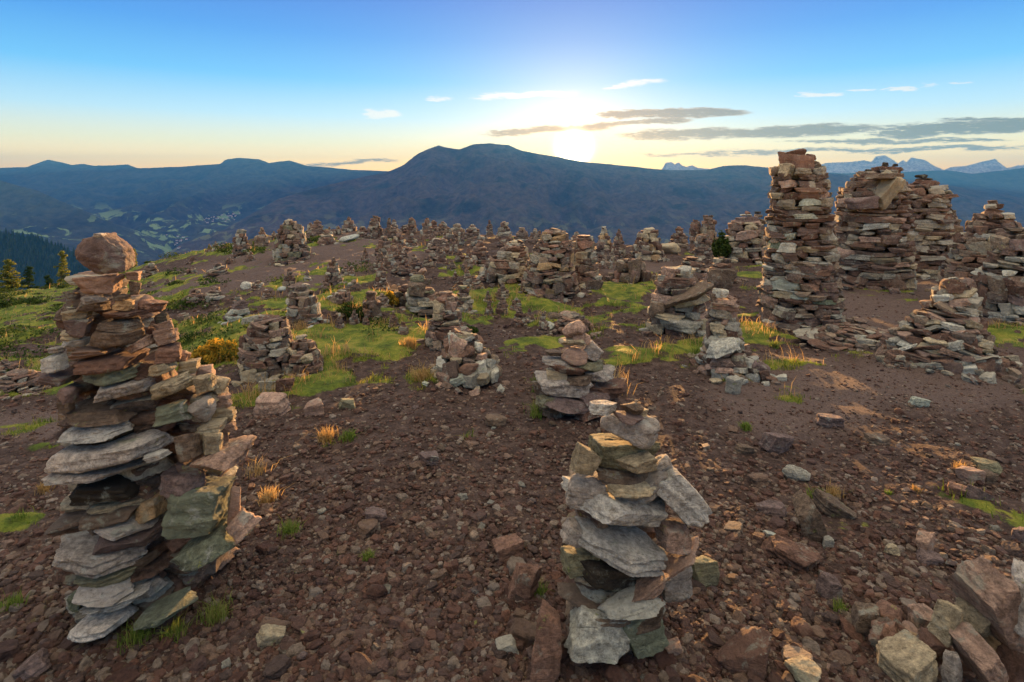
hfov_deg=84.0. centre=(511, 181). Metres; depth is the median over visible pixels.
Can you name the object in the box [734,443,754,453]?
boulder
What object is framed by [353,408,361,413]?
loose rock
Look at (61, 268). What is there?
larch tree
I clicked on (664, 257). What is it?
stone cairn
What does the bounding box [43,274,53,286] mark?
spruce tree
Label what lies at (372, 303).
stone cairn
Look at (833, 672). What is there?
loose rock
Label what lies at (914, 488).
grass tuft
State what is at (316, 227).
stone cairn
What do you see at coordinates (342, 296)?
stone cairn
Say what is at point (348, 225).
stone cairn
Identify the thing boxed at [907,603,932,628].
boulder
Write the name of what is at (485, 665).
loose rock
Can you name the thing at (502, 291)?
stone cairn
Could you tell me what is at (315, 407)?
boulder
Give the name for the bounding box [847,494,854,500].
loose rock
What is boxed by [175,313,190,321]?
stone cairn
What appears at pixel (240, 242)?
stone cairn
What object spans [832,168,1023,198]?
hills
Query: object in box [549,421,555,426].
loose rock
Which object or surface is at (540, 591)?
grass tuft
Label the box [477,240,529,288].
stone cairn
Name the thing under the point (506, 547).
boulder
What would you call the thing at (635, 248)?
stone cairn
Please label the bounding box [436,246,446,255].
stone cairn
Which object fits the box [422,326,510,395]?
stone cairn
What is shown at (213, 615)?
grass tuft
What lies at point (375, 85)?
sky
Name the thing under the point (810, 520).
boulder
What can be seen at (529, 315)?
stone cairn
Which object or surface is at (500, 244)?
stone cairn
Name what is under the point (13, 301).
heather
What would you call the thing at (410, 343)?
grass tuft
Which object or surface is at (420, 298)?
stone cairn
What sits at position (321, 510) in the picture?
loose rock
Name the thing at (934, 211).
stone cairn
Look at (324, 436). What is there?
grass tuft
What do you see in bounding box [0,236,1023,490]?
grass
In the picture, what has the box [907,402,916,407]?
loose rock
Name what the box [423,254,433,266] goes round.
stone cairn
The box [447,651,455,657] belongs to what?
loose rock
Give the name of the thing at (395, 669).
loose rock
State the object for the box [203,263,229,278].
stone cairn
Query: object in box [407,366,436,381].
grass tuft
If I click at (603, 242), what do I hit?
stone cairn
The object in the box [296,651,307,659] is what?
loose rock
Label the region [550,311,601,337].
stone cairn
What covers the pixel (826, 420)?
boulder
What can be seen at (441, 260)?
stone cairn
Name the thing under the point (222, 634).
loose rock
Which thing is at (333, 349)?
dry grass
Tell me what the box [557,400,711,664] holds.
stone cairn
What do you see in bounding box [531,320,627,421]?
stone cairn
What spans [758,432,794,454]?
boulder
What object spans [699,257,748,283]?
stone cairn
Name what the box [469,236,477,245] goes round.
stone cairn
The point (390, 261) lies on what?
stone cairn
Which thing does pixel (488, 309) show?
stone cairn
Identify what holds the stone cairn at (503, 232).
on the ground at (382, 343)
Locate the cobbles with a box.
[0,408,1023,681]
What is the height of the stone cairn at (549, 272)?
1.178 m
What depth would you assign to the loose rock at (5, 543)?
2.87 m
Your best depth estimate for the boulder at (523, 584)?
2.20 m
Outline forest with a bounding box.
[0,228,90,291]
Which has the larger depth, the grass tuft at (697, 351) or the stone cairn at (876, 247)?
the stone cairn at (876, 247)
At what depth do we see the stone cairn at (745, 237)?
14.48 m
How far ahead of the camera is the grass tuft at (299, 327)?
6.44 m
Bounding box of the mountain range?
[0,158,387,250]
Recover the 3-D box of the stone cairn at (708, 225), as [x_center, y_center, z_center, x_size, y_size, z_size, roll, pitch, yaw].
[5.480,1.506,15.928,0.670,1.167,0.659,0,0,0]
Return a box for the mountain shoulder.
[0,180,170,262]
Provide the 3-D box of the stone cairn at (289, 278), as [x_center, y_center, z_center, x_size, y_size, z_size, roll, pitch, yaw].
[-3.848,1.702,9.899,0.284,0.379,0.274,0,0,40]
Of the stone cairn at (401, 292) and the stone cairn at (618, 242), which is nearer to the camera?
the stone cairn at (401, 292)
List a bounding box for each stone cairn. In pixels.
[0,359,18,375]
[0,368,54,400]
[32,232,261,642]
[141,262,161,278]
[146,281,156,287]
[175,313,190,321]
[180,289,204,308]
[184,267,197,274]
[185,256,197,263]
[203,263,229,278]
[204,286,229,306]
[213,304,222,311]
[218,295,251,324]
[224,257,235,263]
[229,314,293,386]
[231,229,250,257]
[242,251,255,262]
[251,280,266,290]
[253,227,269,246]
[260,289,272,299]
[268,219,315,265]
[272,334,323,377]
[282,269,295,286]
[285,283,330,328]
[303,272,310,280]
[306,228,313,236]
[311,220,324,236]
[317,230,338,245]
[321,257,346,287]
[323,288,353,303]
[332,311,344,317]
[333,226,342,234]
[335,313,344,328]
[340,265,349,275]
[341,217,356,232]
[346,279,361,291]
[347,266,355,275]
[349,309,359,324]
[356,226,372,239]
[360,248,370,263]
[362,290,382,319]
[362,313,369,324]
[367,216,383,238]
[370,257,386,271]
[371,236,391,255]
[373,261,386,286]
[374,276,389,289]
[375,248,383,261]
[376,293,390,307]
[384,218,391,235]
[384,246,399,260]
[384,253,395,269]
[387,226,403,238]
[388,311,398,326]
[391,219,398,230]
[391,233,412,250]
[391,263,397,276]
[391,284,407,306]
[395,259,412,278]
[398,322,408,334]
[399,224,407,232]
[399,248,409,260]
[399,267,437,317]
[405,233,417,246]
[406,217,416,233]
[409,257,422,273]
[416,218,435,239]
[416,291,463,350]
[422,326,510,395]
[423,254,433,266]
[424,238,450,252]
[429,251,437,261]
[431,220,440,236]
[435,250,447,268]
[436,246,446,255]
[437,221,447,235]
[441,227,456,242]
[447,261,456,270]
[448,241,458,253]
[451,223,464,237]
[452,270,459,282]
[454,250,464,263]
[456,285,476,314]
[457,229,464,246]
[460,268,472,285]
[461,256,472,271]
[464,224,483,238]
[465,247,471,259]
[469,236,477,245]
[469,279,483,289]
[470,240,489,266]
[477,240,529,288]
[483,291,491,302]
[484,301,493,315]
[485,220,493,235]
[495,221,513,240]
[495,240,504,248]
[495,282,509,299]
[495,297,508,315]
[505,234,512,244]
[509,297,521,310]
[510,308,526,325]
[514,227,528,241]
[518,228,591,302]
[525,308,534,323]
[529,228,539,242]
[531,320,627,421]
[537,313,552,335]
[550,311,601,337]
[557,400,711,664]
[571,232,578,241]
[572,235,602,289]
[596,226,615,264]
[599,249,613,268]
[604,258,650,283]
[612,229,625,258]
[614,247,624,257]
[629,232,640,252]
[629,241,639,256]
[637,227,669,262]
[639,266,715,336]
[650,272,657,280]
[660,251,666,260]
[668,227,688,248]
[675,256,708,272]
[682,288,786,385]
[686,220,700,252]
[693,233,713,263]
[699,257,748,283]
[700,215,718,242]
[724,211,766,264]
[755,148,866,331]
[793,323,888,356]
[834,162,930,294]
[875,277,1022,384]
[882,348,916,369]
[907,174,958,279]
[935,200,1022,290]
[949,213,963,239]
[976,226,1023,325]
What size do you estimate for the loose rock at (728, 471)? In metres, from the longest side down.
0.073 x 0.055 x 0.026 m
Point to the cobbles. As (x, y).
(360, 662)
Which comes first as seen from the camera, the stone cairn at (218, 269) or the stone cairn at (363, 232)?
the stone cairn at (218, 269)
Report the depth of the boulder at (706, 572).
2.29 m
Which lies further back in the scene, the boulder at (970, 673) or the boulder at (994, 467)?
the boulder at (994, 467)
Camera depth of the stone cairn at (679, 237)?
16.95 m
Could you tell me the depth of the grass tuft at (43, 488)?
3.42 m
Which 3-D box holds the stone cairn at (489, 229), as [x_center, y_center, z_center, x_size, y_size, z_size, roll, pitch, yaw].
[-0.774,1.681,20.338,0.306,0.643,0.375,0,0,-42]
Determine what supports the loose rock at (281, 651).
on the ground at (382, 343)
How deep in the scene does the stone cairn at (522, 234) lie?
16.89 m
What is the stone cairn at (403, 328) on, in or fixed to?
on the ground at (382, 343)
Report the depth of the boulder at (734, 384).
4.56 m
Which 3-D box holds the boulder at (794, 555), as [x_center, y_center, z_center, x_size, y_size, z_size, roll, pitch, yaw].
[1.214,1.617,2.459,0.244,0.082,0.171,12,3,14]
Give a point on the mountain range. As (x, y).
(160, 203)
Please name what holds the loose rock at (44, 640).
on the ground at (382, 343)
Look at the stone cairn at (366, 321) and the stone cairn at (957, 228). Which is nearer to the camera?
the stone cairn at (366, 321)
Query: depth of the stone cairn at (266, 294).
8.76 m
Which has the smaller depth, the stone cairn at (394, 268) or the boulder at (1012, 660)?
the boulder at (1012, 660)
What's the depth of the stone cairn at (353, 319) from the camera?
6.79 m
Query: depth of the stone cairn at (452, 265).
10.71 m
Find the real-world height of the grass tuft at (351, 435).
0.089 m
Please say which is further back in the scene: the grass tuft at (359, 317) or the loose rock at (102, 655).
the grass tuft at (359, 317)
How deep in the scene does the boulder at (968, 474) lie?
3.21 m
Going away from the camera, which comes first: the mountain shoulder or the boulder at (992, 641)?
the boulder at (992, 641)
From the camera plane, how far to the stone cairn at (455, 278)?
9.55 m
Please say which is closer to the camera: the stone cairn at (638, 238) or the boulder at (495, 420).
the boulder at (495, 420)
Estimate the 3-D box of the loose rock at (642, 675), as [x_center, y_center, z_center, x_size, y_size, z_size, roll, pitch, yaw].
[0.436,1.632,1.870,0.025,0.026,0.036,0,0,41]
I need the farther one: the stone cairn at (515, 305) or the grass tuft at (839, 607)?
the stone cairn at (515, 305)
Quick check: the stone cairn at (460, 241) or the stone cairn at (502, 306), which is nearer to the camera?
the stone cairn at (502, 306)
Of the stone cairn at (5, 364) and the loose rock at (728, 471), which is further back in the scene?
the stone cairn at (5, 364)
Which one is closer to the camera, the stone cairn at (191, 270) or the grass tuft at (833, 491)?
the grass tuft at (833, 491)
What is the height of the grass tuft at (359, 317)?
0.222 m
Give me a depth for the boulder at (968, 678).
1.84 m
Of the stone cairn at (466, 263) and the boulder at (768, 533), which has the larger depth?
the stone cairn at (466, 263)
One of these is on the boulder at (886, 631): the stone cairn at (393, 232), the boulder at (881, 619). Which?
the boulder at (881, 619)
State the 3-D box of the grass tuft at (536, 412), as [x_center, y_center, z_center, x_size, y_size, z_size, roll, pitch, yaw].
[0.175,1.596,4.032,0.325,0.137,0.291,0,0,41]
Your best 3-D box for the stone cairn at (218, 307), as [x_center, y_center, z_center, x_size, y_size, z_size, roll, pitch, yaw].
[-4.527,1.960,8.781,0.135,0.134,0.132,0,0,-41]
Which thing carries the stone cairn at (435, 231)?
on the ground at (382, 343)
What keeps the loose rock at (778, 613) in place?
on the ground at (382, 343)
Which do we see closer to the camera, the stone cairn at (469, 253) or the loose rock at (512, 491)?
the loose rock at (512, 491)
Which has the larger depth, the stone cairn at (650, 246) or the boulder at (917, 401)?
the stone cairn at (650, 246)
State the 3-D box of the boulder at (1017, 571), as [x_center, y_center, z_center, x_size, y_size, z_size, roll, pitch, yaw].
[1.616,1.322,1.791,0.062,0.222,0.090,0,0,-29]
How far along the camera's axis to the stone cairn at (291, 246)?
14.18 m
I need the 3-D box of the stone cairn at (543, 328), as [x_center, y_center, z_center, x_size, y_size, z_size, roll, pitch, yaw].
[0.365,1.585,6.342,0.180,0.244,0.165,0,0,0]
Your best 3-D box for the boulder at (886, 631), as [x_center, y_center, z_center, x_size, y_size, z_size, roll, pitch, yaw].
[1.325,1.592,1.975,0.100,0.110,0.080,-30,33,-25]
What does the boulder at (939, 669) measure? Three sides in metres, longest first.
0.110 x 0.100 x 0.080 m
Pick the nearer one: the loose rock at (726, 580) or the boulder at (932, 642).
the boulder at (932, 642)
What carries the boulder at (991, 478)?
on the ground at (382, 343)
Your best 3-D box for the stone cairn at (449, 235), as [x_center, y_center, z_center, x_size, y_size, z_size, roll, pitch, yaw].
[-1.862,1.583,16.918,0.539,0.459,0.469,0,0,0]
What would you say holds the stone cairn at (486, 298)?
on the ground at (382, 343)
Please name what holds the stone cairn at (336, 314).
on the ground at (382, 343)
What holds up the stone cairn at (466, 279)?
on the ground at (382, 343)
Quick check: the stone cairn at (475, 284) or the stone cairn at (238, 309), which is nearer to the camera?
the stone cairn at (238, 309)
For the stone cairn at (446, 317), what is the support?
on the ground at (382, 343)
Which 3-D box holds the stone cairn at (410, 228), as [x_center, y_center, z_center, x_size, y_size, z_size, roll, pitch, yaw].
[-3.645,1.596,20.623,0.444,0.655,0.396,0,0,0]
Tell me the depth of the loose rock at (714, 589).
2.27 m
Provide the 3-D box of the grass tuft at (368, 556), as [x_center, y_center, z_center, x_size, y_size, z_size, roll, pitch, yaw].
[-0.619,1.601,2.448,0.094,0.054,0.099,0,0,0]
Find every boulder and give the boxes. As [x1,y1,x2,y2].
[12,648,51,680]
[240,281,251,289]
[241,314,260,324]
[253,392,290,417]
[255,624,285,649]
[258,380,275,391]
[275,377,294,391]
[277,286,285,291]
[303,397,324,416]
[338,398,355,408]
[339,234,358,241]
[365,506,386,522]
[419,450,438,465]
[485,413,506,426]
[491,533,524,562]
[495,634,518,653]
[508,562,541,599]
[530,599,561,681]
[547,312,560,318]
[548,321,554,329]
[661,243,680,253]
[665,637,682,655]
[692,555,719,587]
[707,269,735,288]
[713,625,772,680]
[725,375,743,394]
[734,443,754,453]
[756,500,787,517]
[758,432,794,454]
[761,534,823,569]
[763,530,775,537]
[782,464,810,480]
[784,655,821,681]
[792,489,826,541]
[812,488,856,518]
[815,413,844,427]
[815,571,842,599]
[822,535,834,548]
[850,601,880,633]
[862,432,890,445]
[868,619,897,649]
[875,616,899,631]
[876,599,905,622]
[876,629,937,681]
[880,623,894,639]
[883,543,899,555]
[893,618,908,630]
[901,620,917,633]
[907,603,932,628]
[908,396,930,406]
[915,530,935,550]
[915,547,943,565]
[916,627,950,666]
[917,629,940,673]
[927,599,963,647]
[941,649,962,681]
[947,481,966,496]
[948,556,1023,653]
[949,622,1008,681]
[951,645,975,677]
[955,465,985,484]
[955,597,990,637]
[960,659,980,681]
[964,484,994,500]
[970,457,1002,474]
[982,469,997,483]
[983,633,1000,651]
[996,640,1023,681]
[1011,526,1023,542]
[1011,558,1023,637]
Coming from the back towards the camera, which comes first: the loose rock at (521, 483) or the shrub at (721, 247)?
the shrub at (721, 247)
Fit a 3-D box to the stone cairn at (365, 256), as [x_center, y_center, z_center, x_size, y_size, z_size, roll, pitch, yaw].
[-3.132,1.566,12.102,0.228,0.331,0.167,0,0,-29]
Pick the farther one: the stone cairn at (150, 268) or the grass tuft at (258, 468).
the stone cairn at (150, 268)
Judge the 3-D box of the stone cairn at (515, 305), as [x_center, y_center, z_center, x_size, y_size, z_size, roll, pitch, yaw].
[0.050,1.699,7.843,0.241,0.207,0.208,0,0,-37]
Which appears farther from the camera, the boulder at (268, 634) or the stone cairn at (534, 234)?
the stone cairn at (534, 234)
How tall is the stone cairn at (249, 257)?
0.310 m
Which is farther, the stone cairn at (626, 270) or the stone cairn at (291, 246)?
the stone cairn at (291, 246)
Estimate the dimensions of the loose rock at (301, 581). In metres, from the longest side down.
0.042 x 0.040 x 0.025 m
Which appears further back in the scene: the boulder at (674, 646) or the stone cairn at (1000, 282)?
the stone cairn at (1000, 282)
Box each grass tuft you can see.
[0,506,33,521]
[0,589,30,612]
[31,482,57,495]
[106,617,154,654]
[152,611,203,642]
[183,587,237,629]
[240,455,290,479]
[257,485,290,505]
[275,514,308,539]
[291,319,309,330]
[313,424,344,446]
[338,428,357,443]
[343,302,367,320]
[356,548,376,561]
[396,335,417,349]
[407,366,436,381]
[519,396,545,419]
[534,572,552,598]
[605,362,642,395]
[687,344,701,354]
[737,421,752,431]
[768,340,780,348]
[805,482,839,498]
[826,477,844,500]
[828,594,848,613]
[910,484,922,493]
[948,459,968,467]
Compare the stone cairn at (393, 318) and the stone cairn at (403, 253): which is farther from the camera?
the stone cairn at (403, 253)
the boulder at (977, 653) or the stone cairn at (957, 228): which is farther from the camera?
the stone cairn at (957, 228)
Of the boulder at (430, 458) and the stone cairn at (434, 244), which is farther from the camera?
the stone cairn at (434, 244)
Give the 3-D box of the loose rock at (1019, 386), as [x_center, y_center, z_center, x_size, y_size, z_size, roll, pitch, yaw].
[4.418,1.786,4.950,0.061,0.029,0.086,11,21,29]
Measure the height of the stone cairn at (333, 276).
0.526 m
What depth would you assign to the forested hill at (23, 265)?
1466.63 m
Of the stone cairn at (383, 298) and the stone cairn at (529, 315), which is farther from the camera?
the stone cairn at (383, 298)
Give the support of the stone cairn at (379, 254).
on the ground at (382, 343)
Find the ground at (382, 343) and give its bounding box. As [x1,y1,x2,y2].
[0,229,1023,681]
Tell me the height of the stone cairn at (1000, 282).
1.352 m
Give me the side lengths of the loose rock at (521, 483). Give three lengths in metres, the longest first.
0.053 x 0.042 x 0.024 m
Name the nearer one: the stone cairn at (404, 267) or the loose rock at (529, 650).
the loose rock at (529, 650)
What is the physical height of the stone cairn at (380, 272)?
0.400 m
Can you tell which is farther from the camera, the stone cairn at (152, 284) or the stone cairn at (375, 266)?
the stone cairn at (152, 284)
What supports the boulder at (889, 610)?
on the ground at (382, 343)
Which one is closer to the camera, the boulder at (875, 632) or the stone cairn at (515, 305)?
the boulder at (875, 632)
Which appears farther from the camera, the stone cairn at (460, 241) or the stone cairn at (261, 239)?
the stone cairn at (261, 239)
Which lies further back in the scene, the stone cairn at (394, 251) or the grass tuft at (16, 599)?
the stone cairn at (394, 251)
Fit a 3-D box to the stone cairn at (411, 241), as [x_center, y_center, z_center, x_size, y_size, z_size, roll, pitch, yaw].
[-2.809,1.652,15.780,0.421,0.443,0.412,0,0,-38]
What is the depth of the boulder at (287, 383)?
4.50 m
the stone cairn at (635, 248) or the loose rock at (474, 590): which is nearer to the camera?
the loose rock at (474, 590)
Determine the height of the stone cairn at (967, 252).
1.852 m
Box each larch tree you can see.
[0,259,27,291]
[51,250,70,285]
[133,248,137,266]
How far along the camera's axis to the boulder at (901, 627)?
1.97 m
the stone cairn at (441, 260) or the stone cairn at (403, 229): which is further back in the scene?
the stone cairn at (403, 229)
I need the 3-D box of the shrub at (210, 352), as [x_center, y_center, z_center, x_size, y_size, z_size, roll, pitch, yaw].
[-2.952,1.696,5.757,0.591,0.257,0.384,0,0,0]
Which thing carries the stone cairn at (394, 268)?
on the ground at (382, 343)
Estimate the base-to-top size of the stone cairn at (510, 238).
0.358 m
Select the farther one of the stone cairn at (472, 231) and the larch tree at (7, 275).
the larch tree at (7, 275)
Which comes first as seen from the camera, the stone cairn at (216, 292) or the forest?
the stone cairn at (216, 292)
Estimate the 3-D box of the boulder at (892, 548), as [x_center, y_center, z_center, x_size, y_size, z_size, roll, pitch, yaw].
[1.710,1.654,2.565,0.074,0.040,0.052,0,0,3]
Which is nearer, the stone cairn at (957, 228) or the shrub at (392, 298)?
the shrub at (392, 298)
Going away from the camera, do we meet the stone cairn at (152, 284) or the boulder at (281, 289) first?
the boulder at (281, 289)
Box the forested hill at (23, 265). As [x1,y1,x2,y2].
[0,234,81,289]
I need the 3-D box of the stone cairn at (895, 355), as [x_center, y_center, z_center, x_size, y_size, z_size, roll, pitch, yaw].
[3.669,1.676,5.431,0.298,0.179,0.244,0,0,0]
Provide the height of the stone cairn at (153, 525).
1.694 m
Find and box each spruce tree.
[19,266,39,289]
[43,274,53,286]
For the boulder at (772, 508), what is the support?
on the ground at (382, 343)
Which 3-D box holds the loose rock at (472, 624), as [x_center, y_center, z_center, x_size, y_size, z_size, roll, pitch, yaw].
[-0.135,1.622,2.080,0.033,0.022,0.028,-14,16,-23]
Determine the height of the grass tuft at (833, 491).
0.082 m
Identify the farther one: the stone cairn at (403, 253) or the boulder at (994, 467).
the stone cairn at (403, 253)
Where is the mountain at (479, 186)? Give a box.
[136,143,1023,266]
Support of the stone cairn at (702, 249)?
on the ground at (382, 343)
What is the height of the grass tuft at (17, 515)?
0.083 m
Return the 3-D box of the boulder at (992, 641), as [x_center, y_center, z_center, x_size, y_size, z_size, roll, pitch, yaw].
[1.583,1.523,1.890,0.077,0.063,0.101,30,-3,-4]
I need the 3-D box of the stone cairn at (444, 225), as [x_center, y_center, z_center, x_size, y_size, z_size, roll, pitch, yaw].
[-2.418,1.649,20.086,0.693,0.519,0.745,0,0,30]
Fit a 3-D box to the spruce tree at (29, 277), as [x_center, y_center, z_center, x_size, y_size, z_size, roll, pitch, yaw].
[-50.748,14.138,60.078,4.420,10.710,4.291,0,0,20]
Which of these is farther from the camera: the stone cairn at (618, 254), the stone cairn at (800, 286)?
the stone cairn at (618, 254)
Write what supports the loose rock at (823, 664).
on the ground at (382, 343)
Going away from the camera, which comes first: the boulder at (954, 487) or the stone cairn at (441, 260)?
the boulder at (954, 487)
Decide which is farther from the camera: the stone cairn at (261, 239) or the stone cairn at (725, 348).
the stone cairn at (261, 239)
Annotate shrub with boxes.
[189,338,238,363]
[336,300,363,317]
[385,290,399,304]
[466,325,478,332]
[711,230,730,257]
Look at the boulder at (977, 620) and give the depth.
1.87 m
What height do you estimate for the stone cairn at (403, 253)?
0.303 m
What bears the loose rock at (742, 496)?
on the ground at (382, 343)
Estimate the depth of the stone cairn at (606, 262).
11.77 m
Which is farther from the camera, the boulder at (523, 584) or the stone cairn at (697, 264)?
the stone cairn at (697, 264)
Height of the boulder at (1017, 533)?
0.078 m
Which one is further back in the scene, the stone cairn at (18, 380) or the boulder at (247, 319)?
the boulder at (247, 319)
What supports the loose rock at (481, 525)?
on the ground at (382, 343)
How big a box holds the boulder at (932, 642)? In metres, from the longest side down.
0.092 x 0.082 x 0.067 m
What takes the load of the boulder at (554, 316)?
on the ground at (382, 343)
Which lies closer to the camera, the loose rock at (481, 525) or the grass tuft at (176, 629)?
the grass tuft at (176, 629)
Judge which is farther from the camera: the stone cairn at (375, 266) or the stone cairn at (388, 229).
the stone cairn at (388, 229)
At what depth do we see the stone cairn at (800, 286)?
7.20 m
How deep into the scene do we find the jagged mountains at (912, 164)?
7725.29 m
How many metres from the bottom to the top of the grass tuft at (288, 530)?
0.084 m
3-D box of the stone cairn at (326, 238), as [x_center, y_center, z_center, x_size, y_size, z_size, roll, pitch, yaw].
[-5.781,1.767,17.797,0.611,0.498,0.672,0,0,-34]
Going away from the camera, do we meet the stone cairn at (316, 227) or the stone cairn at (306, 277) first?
the stone cairn at (306, 277)
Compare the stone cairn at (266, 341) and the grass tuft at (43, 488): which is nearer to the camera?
the grass tuft at (43, 488)
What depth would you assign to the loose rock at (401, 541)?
2.55 m
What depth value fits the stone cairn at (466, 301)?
7.61 m
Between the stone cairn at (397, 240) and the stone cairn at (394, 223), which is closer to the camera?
the stone cairn at (397, 240)
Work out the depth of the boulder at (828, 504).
2.84 m
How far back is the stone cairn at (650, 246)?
13.61 m
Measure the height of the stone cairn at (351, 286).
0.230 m
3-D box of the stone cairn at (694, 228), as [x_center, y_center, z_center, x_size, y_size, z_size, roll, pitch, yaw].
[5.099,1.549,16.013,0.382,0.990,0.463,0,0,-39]
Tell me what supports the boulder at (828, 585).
on the ground at (382, 343)
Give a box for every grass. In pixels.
[0,235,1023,405]
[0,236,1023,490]
[0,404,1023,595]
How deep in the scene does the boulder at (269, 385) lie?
4.59 m
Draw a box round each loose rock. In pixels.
[1,540,14,548]
[39,638,49,644]
[45,674,52,681]
[88,668,98,675]
[98,652,107,658]
[179,667,188,675]
[219,629,226,639]
[221,657,230,668]
[278,649,286,654]
[294,565,304,573]
[296,578,307,586]
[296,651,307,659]
[300,626,307,634]
[317,507,325,513]
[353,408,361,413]
[384,584,391,594]
[392,667,397,677]
[398,538,405,545]
[419,628,426,636]
[437,443,446,451]
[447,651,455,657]
[457,493,467,499]
[470,585,478,594]
[470,620,478,628]
[477,522,484,528]
[479,661,493,671]
[498,467,505,471]
[504,453,511,458]
[508,488,514,494]
[518,481,525,487]
[526,498,535,503]
[526,645,532,658]
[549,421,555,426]
[640,672,648,678]
[709,586,717,593]
[722,468,731,475]
[722,576,731,584]
[735,492,748,502]
[773,610,782,616]
[820,661,826,669]
[828,666,838,675]
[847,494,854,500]
[870,597,878,602]
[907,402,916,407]
[921,501,932,508]
[945,559,957,566]
[989,525,1001,531]
[1015,383,1023,388]
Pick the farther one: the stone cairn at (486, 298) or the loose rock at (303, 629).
the stone cairn at (486, 298)
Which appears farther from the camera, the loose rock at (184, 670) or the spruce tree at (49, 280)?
the spruce tree at (49, 280)
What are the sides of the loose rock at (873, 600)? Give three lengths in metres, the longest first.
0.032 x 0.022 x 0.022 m
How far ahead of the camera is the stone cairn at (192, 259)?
19.27 m
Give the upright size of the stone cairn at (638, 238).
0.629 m
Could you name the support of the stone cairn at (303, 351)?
on the ground at (382, 343)
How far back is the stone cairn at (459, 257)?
12.25 m
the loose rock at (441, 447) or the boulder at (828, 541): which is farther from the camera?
the loose rock at (441, 447)
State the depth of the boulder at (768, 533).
2.60 m
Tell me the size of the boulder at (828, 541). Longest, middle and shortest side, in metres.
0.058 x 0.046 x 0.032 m
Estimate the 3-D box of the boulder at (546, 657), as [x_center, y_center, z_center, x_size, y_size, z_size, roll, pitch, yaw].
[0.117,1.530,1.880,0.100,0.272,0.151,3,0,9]
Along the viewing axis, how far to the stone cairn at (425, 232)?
18.43 m
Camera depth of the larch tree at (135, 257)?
64.07 m
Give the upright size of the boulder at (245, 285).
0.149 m
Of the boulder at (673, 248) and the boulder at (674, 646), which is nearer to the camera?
the boulder at (674, 646)
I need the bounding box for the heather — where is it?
[0,234,410,370]
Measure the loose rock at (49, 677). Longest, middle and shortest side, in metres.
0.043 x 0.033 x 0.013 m
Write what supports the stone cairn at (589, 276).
on the ground at (382, 343)
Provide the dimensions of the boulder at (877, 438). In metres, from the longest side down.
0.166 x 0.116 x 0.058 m
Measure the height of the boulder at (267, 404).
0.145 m
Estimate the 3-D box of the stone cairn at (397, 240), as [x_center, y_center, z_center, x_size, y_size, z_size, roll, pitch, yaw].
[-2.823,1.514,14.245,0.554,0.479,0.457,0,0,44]
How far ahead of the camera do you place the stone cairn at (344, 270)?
11.19 m
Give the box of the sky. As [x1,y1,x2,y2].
[0,0,1023,170]
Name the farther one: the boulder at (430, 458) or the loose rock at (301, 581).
the boulder at (430, 458)
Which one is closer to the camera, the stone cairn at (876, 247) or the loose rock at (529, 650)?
the loose rock at (529, 650)
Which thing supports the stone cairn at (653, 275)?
on the ground at (382, 343)
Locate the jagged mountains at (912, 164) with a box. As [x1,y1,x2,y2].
[662,155,1023,173]
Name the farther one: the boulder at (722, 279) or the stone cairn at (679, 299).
the boulder at (722, 279)
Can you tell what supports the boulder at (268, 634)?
on the ground at (382, 343)
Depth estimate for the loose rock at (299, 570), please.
2.38 m
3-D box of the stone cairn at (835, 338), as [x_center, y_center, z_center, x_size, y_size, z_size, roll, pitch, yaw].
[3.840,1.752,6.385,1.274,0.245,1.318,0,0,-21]
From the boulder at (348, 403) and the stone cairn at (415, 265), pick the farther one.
the stone cairn at (415, 265)
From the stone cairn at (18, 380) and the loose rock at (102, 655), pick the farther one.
the stone cairn at (18, 380)
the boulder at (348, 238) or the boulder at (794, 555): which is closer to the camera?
the boulder at (794, 555)
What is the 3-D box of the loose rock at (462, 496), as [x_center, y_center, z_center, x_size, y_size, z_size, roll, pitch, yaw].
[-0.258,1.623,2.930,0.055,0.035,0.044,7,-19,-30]
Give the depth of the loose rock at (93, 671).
1.98 m
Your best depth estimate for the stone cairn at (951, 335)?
5.43 m
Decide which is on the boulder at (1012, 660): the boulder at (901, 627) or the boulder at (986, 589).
the boulder at (986, 589)
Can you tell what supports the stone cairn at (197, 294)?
on the ground at (382, 343)
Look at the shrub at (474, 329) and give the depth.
6.39 m
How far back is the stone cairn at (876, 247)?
10.13 m
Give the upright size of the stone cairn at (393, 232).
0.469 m
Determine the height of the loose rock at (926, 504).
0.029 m
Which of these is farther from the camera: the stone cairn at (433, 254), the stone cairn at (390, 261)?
the stone cairn at (433, 254)
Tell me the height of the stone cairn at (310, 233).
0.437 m
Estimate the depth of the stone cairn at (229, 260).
16.06 m
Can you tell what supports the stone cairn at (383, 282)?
on the ground at (382, 343)
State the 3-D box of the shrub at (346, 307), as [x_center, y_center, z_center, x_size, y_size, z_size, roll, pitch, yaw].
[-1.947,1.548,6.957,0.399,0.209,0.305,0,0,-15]
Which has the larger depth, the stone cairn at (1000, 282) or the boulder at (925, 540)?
the stone cairn at (1000, 282)
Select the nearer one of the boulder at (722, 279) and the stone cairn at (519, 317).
the stone cairn at (519, 317)
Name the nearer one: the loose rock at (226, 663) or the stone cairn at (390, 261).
the loose rock at (226, 663)
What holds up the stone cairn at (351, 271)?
on the ground at (382, 343)
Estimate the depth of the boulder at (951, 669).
1.73 m

